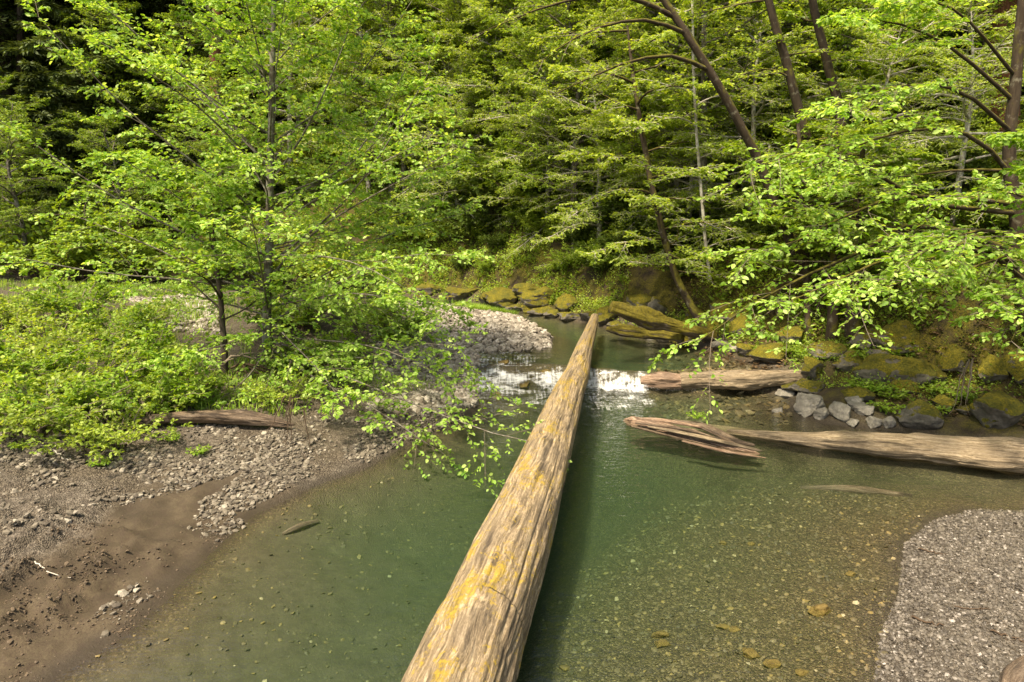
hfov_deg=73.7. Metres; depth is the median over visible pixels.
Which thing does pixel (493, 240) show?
shrub
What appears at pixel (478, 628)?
fallen log
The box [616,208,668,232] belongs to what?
shrub
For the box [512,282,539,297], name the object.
boulder
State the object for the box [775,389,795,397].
boulder
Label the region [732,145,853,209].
shrub
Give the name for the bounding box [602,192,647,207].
shrub
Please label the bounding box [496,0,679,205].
alder tree
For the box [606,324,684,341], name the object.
mossy log
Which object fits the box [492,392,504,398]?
boulder
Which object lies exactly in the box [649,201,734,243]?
shrub
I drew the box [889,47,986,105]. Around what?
shrub
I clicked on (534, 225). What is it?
shrub
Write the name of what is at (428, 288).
boulder
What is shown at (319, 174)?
shrub
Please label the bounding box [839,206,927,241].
shrub
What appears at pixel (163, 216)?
shrub
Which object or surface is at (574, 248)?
shrub
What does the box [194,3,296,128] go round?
alder tree
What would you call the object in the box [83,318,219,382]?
shrub
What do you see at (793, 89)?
alder tree
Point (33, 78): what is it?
conifer tree
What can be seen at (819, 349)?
boulder
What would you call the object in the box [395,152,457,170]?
shrub
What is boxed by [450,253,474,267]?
shrub
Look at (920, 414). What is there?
boulder
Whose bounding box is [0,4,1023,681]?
ground
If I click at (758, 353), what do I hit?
boulder
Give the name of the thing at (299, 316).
shrub
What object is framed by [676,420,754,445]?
splintered log
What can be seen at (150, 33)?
conifer tree
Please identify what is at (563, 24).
alder tree
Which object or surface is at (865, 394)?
boulder
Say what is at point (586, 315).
boulder
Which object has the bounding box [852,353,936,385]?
boulder
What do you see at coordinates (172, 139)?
shrub
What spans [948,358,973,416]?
hanging root
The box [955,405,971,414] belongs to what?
boulder
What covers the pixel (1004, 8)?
redwood tree
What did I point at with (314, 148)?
shrub
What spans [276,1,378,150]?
alder tree
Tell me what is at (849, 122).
shrub
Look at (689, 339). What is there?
boulder
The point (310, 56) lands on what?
alder tree
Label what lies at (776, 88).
alder tree
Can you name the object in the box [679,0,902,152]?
alder tree
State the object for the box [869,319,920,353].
boulder
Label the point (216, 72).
alder tree
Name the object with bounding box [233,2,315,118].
alder tree
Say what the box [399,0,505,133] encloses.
alder tree
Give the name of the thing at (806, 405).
boulder
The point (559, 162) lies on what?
alder tree
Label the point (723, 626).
riverbed stone
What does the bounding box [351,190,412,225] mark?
shrub
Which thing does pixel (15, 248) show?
shrub
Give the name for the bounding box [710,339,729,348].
boulder
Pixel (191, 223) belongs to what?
alder tree
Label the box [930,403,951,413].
plant
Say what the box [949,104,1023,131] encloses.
shrub
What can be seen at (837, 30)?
alder tree
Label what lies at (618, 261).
shrub
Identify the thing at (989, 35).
alder tree
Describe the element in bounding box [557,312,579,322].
boulder
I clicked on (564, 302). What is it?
boulder
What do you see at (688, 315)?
boulder
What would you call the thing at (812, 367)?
boulder
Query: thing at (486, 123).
alder tree
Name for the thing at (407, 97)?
alder tree
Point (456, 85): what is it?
tree
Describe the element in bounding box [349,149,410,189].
shrub
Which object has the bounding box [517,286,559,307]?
boulder
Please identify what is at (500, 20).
alder tree
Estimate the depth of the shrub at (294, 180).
34.79 m
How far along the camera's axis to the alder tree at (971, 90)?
15.85 m
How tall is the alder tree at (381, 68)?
10.189 m
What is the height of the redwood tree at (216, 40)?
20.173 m
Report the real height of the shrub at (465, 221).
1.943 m
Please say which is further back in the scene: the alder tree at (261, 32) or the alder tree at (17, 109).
the alder tree at (261, 32)
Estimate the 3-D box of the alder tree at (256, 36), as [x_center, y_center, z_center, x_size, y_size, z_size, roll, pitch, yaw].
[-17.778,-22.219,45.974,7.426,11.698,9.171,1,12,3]
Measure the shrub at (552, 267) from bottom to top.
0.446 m
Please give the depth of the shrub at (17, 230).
33.08 m
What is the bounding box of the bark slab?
[999,655,1023,681]
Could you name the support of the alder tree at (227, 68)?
on the ground at (612, 496)
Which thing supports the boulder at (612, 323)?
in the river water
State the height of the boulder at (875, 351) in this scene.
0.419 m
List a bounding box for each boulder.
[416,282,445,297]
[444,286,478,301]
[478,295,490,304]
[482,287,517,307]
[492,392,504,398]
[498,360,508,364]
[502,304,521,311]
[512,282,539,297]
[514,379,529,388]
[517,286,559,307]
[521,304,536,312]
[527,306,552,315]
[540,369,550,374]
[543,309,561,317]
[554,293,579,311]
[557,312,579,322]
[579,311,595,319]
[597,306,617,324]
[606,320,620,326]
[626,293,651,305]
[648,296,667,314]
[669,320,694,344]
[684,307,706,321]
[699,320,725,341]
[709,299,741,322]
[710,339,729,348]
[728,311,764,333]
[729,344,738,352]
[736,343,756,356]
[749,343,787,362]
[771,407,782,412]
[774,326,803,345]
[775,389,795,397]
[781,378,824,393]
[793,392,825,417]
[800,356,823,380]
[807,341,846,359]
[813,407,828,419]
[828,401,850,421]
[832,350,863,371]
[840,386,874,400]
[844,396,863,401]
[846,418,858,426]
[847,328,880,349]
[847,401,874,415]
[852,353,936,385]
[865,416,881,427]
[866,348,893,354]
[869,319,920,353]
[882,416,896,427]
[889,379,920,393]
[896,399,944,429]
[925,360,947,383]
[931,394,957,407]
[935,344,970,371]
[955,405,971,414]
[969,390,1023,428]
[977,350,1008,382]
[1003,354,1023,383]
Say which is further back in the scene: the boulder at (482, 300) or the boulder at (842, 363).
the boulder at (482, 300)
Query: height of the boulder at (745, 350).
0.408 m
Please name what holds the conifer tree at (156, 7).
on the ground at (612, 496)
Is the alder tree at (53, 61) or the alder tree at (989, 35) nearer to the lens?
the alder tree at (989, 35)
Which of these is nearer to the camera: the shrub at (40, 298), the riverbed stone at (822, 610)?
the riverbed stone at (822, 610)
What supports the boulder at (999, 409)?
on the ground at (612, 496)
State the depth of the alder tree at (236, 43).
45.34 m
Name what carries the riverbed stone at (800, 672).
on the ground at (612, 496)
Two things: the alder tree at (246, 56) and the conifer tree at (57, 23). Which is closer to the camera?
the alder tree at (246, 56)
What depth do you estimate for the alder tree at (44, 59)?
41.26 m
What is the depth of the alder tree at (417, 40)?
32.84 m
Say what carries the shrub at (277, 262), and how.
on the ground at (612, 496)
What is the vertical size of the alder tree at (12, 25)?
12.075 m
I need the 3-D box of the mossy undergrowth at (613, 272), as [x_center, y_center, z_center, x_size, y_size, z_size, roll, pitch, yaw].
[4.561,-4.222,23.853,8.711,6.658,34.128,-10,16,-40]
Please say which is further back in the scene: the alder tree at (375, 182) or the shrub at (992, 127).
the alder tree at (375, 182)
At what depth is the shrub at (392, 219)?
30.16 m
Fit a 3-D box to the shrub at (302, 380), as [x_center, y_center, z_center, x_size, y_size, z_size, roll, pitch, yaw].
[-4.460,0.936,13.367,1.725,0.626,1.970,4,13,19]
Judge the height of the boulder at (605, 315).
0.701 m
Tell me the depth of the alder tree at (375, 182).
31.61 m
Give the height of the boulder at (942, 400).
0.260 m
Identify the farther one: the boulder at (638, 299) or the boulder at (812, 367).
the boulder at (638, 299)
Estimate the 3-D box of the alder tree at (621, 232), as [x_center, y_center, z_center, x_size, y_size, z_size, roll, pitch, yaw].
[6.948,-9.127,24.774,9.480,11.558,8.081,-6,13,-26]
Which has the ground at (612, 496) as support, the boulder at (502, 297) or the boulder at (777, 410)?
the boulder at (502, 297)
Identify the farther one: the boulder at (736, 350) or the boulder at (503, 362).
the boulder at (736, 350)
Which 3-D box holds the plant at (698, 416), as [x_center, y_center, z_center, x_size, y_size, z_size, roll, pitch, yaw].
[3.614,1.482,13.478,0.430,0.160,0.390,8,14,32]
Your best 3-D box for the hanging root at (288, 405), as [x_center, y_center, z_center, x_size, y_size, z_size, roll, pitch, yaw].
[-3.779,1.557,11.680,0.816,1.311,0.199,0,12,0]
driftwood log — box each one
[679,369,807,390]
[726,429,1023,474]
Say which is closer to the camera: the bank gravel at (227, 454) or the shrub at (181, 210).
the bank gravel at (227, 454)
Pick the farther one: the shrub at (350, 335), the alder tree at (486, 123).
the alder tree at (486, 123)
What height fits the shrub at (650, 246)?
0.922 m
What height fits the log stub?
0.428 m
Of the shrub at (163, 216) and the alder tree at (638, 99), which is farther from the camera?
the shrub at (163, 216)
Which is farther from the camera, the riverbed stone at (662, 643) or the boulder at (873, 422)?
the boulder at (873, 422)
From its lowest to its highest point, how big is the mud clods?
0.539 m
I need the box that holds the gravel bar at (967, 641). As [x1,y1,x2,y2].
[873,508,1023,681]
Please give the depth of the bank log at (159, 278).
32.90 m
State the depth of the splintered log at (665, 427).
12.94 m
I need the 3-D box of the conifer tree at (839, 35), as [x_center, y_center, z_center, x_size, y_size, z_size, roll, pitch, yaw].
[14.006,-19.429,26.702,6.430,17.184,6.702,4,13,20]
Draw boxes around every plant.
[7,437,36,448]
[85,454,113,466]
[155,431,181,440]
[185,444,212,455]
[686,411,705,419]
[782,346,809,356]
[793,350,823,358]
[841,375,874,389]
[848,348,868,358]
[860,378,899,391]
[866,400,905,413]
[872,386,910,399]
[919,380,955,393]
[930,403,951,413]
[946,385,987,399]
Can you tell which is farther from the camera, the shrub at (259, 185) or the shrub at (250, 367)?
the shrub at (259, 185)
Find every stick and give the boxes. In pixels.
[34,561,70,577]
[911,615,943,625]
[918,548,944,554]
[954,605,990,609]
[990,629,1023,641]
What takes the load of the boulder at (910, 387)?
on the ground at (612, 496)
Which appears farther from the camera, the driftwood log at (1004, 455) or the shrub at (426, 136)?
the shrub at (426, 136)
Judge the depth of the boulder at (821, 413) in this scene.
13.91 m
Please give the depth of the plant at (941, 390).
14.20 m
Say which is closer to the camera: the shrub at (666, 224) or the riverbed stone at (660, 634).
the riverbed stone at (660, 634)
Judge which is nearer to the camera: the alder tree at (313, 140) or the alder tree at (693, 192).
the alder tree at (693, 192)
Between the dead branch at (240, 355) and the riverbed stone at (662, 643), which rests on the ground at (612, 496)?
the riverbed stone at (662, 643)
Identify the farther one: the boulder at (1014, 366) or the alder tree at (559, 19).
the alder tree at (559, 19)
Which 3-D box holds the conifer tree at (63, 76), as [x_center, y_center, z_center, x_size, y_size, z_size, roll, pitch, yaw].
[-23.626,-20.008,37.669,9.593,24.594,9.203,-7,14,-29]
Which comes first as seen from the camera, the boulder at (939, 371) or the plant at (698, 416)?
the plant at (698, 416)
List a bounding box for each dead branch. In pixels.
[184,358,232,380]
[222,352,265,363]
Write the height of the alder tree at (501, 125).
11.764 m
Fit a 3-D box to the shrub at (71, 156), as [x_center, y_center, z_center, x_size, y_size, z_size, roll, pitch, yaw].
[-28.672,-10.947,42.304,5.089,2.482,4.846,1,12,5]
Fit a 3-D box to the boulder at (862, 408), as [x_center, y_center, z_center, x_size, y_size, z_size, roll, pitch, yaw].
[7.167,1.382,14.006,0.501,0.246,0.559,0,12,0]
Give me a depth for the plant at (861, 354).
15.51 m
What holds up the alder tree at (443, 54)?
on the ground at (612, 496)
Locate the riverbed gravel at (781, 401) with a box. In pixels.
[73,343,930,681]
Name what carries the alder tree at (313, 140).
on the ground at (612, 496)
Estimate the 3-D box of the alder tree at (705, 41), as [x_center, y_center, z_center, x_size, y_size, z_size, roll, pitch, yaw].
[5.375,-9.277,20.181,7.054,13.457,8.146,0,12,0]
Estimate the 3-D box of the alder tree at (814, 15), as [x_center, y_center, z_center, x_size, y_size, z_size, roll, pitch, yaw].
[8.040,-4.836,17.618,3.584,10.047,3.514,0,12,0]
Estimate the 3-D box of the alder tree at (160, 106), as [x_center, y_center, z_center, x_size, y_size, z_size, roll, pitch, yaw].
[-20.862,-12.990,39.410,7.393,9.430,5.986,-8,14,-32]
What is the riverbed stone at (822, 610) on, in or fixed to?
on the ground at (612, 496)
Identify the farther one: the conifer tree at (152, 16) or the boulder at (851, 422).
the conifer tree at (152, 16)
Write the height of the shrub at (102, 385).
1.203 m
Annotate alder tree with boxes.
[0,0,80,111]
[0,0,571,498]
[0,74,68,241]
[0,94,85,271]
[40,2,93,103]
[42,1,77,67]
[46,0,207,188]
[51,111,163,252]
[95,28,205,180]
[113,4,251,184]
[140,53,285,232]
[145,155,290,374]
[157,0,267,98]
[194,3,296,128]
[203,0,252,81]
[205,0,350,167]
[211,2,277,97]
[231,2,328,120]
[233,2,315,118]
[260,0,392,145]
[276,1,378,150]
[283,0,420,193]
[299,2,399,127]
[310,0,451,196]
[314,0,467,197]
[342,6,495,234]
[363,27,486,197]
[367,0,496,136]
[370,5,478,196]
[379,41,515,247]
[382,0,506,186]
[383,0,513,201]
[385,1,514,126]
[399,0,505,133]
[407,0,538,145]
[412,0,503,154]
[412,46,508,206]
[426,0,568,146]
[447,0,631,167]
[450,17,620,264]
[459,0,826,310]
[459,1,585,165]
[470,0,624,182]
[473,0,617,130]
[476,0,657,252]
[476,1,609,165]
[486,48,611,228]
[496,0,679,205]
[507,0,745,213]
[509,38,686,279]
[527,24,777,325]
[551,0,792,210]
[557,0,690,197]
[569,0,763,132]
[572,0,829,248]
[587,0,778,206]
[589,0,814,238]
[600,37,788,266]
[616,0,921,228]
[632,0,765,281]
[647,0,1023,424]
[650,0,862,185]
[657,0,856,276]
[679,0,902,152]
[681,0,852,268]
[688,0,987,147]
[713,1,827,128]
[722,118,908,340]
[744,119,942,341]
[762,0,884,212]
[771,124,943,343]
[780,1,984,241]
[796,0,981,122]
[848,0,1023,257]
[856,128,1023,360]
[874,0,1023,139]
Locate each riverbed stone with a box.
[559,665,569,670]
[651,630,668,638]
[654,639,671,647]
[716,624,730,629]
[728,626,740,631]
[742,647,760,659]
[763,659,780,668]
[795,668,808,676]
[808,603,830,616]
[845,570,855,576]
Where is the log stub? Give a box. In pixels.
[641,371,682,389]
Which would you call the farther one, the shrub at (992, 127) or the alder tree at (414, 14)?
the alder tree at (414, 14)
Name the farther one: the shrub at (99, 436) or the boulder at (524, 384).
the boulder at (524, 384)
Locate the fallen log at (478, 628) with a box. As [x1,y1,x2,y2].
[401,313,598,681]
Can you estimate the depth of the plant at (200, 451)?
11.07 m
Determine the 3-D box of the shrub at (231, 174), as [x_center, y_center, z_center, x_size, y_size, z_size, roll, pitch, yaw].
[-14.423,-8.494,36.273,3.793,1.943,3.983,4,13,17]
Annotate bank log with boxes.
[113,274,200,282]
[129,409,294,426]
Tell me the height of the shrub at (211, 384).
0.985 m
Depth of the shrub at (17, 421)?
10.89 m
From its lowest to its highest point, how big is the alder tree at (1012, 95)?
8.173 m
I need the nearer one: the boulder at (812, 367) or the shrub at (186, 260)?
the boulder at (812, 367)
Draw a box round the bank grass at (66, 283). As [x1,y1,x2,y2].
[0,278,443,427]
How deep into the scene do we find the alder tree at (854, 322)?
15.92 m
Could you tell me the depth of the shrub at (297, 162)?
35.59 m
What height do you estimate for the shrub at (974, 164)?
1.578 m
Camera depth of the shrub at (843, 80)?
23.54 m
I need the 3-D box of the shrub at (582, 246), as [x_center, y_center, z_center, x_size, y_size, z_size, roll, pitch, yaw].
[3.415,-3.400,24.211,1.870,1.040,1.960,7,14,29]
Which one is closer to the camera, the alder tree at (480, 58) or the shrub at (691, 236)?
the shrub at (691, 236)
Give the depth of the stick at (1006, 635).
7.01 m
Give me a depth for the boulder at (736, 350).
17.93 m
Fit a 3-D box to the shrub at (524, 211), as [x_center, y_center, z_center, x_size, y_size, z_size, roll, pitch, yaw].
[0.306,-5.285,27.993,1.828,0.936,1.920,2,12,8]
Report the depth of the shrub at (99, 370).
13.26 m
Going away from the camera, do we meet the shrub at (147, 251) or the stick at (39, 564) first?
the stick at (39, 564)
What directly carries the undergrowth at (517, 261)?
on the ground at (612, 496)
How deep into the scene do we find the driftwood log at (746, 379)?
15.77 m
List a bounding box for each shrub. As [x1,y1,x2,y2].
[0,153,84,166]
[0,188,148,281]
[0,195,93,264]
[0,282,80,329]
[0,308,142,356]
[0,329,98,393]
[0,333,183,392]
[0,362,141,434]
[0,366,120,448]
[9,268,139,318]
[21,173,124,221]
[22,390,192,460]
[33,182,114,219]
[46,299,173,343]
[46,358,210,425]
[57,214,204,283]
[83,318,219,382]
[93,178,202,227]
[99,187,191,221]
[99,296,185,320]
[119,355,232,411]
[130,120,210,154]
[143,185,243,220]
[146,232,249,281]
[202,216,355,284]
[213,165,279,197]
[217,361,298,380]
[226,370,330,410]
[231,271,346,334]
[233,167,288,190]
[244,150,329,190]
[258,329,354,375]
[274,161,339,198]
[275,124,351,163]
[279,158,360,183]
[295,242,396,288]
[296,320,381,360]
[329,281,412,329]
[345,299,435,341]
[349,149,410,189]
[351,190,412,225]
[361,198,447,240]
[362,159,420,175]
[368,188,462,225]
[371,143,422,173]
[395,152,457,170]
[408,212,478,242]
[415,127,481,159]
[430,149,549,218]
[434,200,507,238]
[441,132,545,190]
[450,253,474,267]
[454,222,494,238]
[457,131,608,204]
[472,257,497,270]
[478,227,514,247]
[491,196,538,211]
[497,201,540,223]
[502,184,581,214]
[515,207,569,234]
[521,212,543,221]
[543,240,584,267]
[544,262,561,270]
[548,222,595,243]
[548,260,572,270]
[566,238,585,252]
[567,238,618,267]
[570,181,667,234]
[576,231,625,254]
[578,227,596,242]
[580,253,614,272]
[583,215,609,228]
[593,228,634,254]
[595,224,639,238]
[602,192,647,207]
[610,252,625,266]
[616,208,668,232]
[626,226,673,253]
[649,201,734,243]
[657,250,693,265]
[660,253,706,277]
[670,201,715,215]
[672,202,713,220]
[681,230,717,246]
[709,214,753,238]
[711,234,736,250]
[726,213,776,239]
[729,98,821,144]
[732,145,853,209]
[779,110,854,143]
[799,64,894,95]
[801,108,931,158]
[824,138,945,189]
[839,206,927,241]
[862,193,923,211]
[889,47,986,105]
[907,144,1022,191]
[909,106,1021,157]
[927,171,1023,231]
[929,57,1023,106]
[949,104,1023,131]
[958,5,988,41]
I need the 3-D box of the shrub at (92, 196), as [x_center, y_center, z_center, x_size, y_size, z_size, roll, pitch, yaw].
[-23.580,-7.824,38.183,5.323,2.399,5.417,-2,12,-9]
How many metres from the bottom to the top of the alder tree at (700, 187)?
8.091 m
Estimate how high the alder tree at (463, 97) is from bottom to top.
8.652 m
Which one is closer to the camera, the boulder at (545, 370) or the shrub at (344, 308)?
the boulder at (545, 370)
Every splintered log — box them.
[623,416,765,457]
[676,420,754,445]
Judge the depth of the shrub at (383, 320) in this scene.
18.40 m
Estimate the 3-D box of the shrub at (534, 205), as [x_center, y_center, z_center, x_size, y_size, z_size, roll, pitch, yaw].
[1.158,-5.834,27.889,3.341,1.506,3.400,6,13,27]
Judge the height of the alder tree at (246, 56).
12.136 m
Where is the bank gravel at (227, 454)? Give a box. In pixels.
[0,371,477,637]
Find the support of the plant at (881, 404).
on the ground at (612, 496)
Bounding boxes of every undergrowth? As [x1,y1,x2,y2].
[195,27,1023,358]
[373,144,1023,399]
[685,173,1023,409]
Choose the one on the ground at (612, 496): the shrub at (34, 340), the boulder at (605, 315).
the shrub at (34, 340)
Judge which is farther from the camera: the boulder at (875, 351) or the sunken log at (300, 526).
the boulder at (875, 351)
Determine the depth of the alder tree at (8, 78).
34.53 m
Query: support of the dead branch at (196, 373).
on the ground at (612, 496)
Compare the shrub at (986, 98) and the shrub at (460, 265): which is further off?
the shrub at (460, 265)
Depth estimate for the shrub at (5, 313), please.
18.20 m
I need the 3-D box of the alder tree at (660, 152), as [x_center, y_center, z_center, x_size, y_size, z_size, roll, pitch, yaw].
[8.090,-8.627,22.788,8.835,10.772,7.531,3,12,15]
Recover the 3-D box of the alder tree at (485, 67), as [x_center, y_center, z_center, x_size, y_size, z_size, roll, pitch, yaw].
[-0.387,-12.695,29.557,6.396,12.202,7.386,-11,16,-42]
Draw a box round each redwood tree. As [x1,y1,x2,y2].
[169,0,266,176]
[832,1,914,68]
[885,0,1020,131]
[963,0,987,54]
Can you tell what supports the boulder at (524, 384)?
on the ground at (612, 496)
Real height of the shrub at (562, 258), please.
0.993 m
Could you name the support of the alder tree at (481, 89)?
on the ground at (612, 496)
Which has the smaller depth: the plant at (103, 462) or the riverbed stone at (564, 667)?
the riverbed stone at (564, 667)
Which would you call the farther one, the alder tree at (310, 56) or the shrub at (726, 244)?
the alder tree at (310, 56)
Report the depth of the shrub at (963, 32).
22.05 m
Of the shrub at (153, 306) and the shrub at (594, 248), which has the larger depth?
the shrub at (594, 248)
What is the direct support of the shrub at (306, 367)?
on the ground at (612, 496)
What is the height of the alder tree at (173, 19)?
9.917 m
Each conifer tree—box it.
[0,0,65,182]
[0,0,97,186]
[0,58,103,264]
[1,0,187,200]
[10,0,157,132]
[78,1,177,158]
[88,27,179,193]
[126,0,265,174]
[133,0,225,113]
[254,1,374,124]
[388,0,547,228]
[793,4,920,49]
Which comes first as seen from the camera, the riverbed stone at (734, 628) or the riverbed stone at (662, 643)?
the riverbed stone at (662, 643)
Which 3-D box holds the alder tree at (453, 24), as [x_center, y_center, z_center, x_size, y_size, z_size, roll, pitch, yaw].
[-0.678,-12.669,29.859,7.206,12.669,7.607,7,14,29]
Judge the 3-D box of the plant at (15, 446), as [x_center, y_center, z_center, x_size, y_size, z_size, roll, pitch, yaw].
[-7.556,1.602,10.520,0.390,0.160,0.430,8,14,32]
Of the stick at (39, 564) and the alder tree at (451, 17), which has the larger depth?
the alder tree at (451, 17)
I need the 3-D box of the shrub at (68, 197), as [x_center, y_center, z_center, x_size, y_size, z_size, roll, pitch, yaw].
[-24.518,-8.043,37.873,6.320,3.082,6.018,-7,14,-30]
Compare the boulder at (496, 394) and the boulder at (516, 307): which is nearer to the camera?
the boulder at (496, 394)
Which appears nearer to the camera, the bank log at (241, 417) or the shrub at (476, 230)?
the bank log at (241, 417)
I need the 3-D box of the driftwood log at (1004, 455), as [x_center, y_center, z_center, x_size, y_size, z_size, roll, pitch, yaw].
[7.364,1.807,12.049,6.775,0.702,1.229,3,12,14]
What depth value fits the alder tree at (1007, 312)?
10.54 m
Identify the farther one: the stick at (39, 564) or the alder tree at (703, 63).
the alder tree at (703, 63)
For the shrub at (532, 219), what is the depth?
27.62 m
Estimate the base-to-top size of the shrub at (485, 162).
3.075 m
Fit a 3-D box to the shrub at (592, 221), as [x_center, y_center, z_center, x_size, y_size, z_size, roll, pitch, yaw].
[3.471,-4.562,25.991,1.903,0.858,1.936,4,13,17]
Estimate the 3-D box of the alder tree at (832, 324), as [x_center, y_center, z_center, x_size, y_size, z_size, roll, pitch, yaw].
[7.679,-2.618,16.707,4.100,5.666,4.242,-8,14,-33]
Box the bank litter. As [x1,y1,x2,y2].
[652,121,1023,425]
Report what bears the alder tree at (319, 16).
on the ground at (612, 496)
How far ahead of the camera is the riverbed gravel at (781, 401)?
8.85 m
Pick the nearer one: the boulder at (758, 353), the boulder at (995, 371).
the boulder at (995, 371)
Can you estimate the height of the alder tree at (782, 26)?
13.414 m
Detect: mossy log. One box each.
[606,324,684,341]
[608,301,717,340]
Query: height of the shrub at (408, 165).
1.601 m
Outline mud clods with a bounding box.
[0,515,228,681]
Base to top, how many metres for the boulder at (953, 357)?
0.563 m
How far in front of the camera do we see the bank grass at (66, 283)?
16.54 m
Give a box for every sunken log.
[282,519,318,534]
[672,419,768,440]
[800,485,912,496]
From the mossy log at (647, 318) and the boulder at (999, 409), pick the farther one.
the mossy log at (647, 318)
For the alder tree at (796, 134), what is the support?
on the ground at (612, 496)
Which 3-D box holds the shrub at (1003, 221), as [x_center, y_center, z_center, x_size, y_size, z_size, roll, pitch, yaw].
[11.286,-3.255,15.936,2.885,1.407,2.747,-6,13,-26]
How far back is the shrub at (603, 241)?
23.25 m
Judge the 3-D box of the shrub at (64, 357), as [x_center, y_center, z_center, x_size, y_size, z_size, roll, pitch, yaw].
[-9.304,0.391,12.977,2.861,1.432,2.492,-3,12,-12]
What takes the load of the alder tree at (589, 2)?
on the ground at (612, 496)
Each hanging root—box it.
[267,395,309,444]
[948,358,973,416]
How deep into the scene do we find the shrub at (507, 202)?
28.60 m
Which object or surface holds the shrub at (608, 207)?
on the ground at (612, 496)
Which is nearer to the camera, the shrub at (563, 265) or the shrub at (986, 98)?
the shrub at (986, 98)
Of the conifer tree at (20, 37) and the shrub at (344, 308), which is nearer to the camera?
the shrub at (344, 308)
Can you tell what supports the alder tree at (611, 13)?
on the ground at (612, 496)
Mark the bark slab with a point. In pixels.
(1013, 671)
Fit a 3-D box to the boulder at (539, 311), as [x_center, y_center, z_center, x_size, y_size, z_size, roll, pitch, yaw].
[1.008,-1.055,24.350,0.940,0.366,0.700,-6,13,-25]
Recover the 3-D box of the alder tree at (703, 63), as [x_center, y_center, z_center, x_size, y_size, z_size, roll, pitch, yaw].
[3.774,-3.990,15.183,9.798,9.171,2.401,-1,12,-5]
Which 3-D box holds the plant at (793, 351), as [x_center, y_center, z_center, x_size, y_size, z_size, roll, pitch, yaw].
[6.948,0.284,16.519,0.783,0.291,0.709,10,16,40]
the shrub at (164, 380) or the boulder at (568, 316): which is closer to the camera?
the shrub at (164, 380)
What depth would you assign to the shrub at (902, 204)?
17.35 m
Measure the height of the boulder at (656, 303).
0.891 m
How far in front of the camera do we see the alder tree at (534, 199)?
27.18 m
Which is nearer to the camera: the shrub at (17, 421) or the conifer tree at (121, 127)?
the shrub at (17, 421)
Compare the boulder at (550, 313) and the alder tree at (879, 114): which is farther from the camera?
the boulder at (550, 313)
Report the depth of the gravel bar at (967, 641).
7.64 m
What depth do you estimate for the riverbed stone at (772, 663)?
6.86 m
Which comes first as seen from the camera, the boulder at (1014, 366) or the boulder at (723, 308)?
the boulder at (1014, 366)
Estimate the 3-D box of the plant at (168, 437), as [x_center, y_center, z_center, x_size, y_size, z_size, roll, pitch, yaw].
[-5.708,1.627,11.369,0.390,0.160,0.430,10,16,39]
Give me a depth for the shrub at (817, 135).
19.50 m
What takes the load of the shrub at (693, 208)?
on the ground at (612, 496)
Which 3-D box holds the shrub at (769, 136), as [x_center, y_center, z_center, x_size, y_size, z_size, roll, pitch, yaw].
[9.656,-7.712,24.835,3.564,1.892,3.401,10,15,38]
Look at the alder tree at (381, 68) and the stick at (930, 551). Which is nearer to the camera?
the stick at (930, 551)
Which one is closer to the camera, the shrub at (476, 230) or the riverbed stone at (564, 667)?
the riverbed stone at (564, 667)
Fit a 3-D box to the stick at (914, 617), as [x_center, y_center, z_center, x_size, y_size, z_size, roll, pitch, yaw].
[4.433,2.994,7.294,0.301,0.064,0.067,10,16,40]
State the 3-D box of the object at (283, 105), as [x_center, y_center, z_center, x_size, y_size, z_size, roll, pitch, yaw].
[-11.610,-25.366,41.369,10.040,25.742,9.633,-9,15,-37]
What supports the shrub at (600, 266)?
on the ground at (612, 496)
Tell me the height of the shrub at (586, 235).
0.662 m
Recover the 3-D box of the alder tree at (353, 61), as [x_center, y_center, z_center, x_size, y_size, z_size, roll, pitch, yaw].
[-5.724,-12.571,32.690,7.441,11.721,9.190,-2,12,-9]
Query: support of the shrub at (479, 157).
on the ground at (612, 496)
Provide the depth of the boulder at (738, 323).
18.61 m
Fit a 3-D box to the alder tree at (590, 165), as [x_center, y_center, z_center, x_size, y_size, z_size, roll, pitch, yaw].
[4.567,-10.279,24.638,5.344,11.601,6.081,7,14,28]
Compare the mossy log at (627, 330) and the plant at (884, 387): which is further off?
the mossy log at (627, 330)
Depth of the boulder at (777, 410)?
14.53 m
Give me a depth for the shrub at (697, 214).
22.26 m
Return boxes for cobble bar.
[129,293,553,416]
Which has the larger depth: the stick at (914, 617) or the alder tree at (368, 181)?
the alder tree at (368, 181)
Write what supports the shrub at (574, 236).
on the ground at (612, 496)
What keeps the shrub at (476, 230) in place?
on the ground at (612, 496)
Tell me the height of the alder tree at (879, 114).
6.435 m
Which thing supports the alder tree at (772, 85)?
on the ground at (612, 496)
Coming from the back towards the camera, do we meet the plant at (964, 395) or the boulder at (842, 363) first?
the boulder at (842, 363)
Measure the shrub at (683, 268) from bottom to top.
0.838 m
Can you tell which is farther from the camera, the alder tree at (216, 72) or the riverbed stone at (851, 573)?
the alder tree at (216, 72)
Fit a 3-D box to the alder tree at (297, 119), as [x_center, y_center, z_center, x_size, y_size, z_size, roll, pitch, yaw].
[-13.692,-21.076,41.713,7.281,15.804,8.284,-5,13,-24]

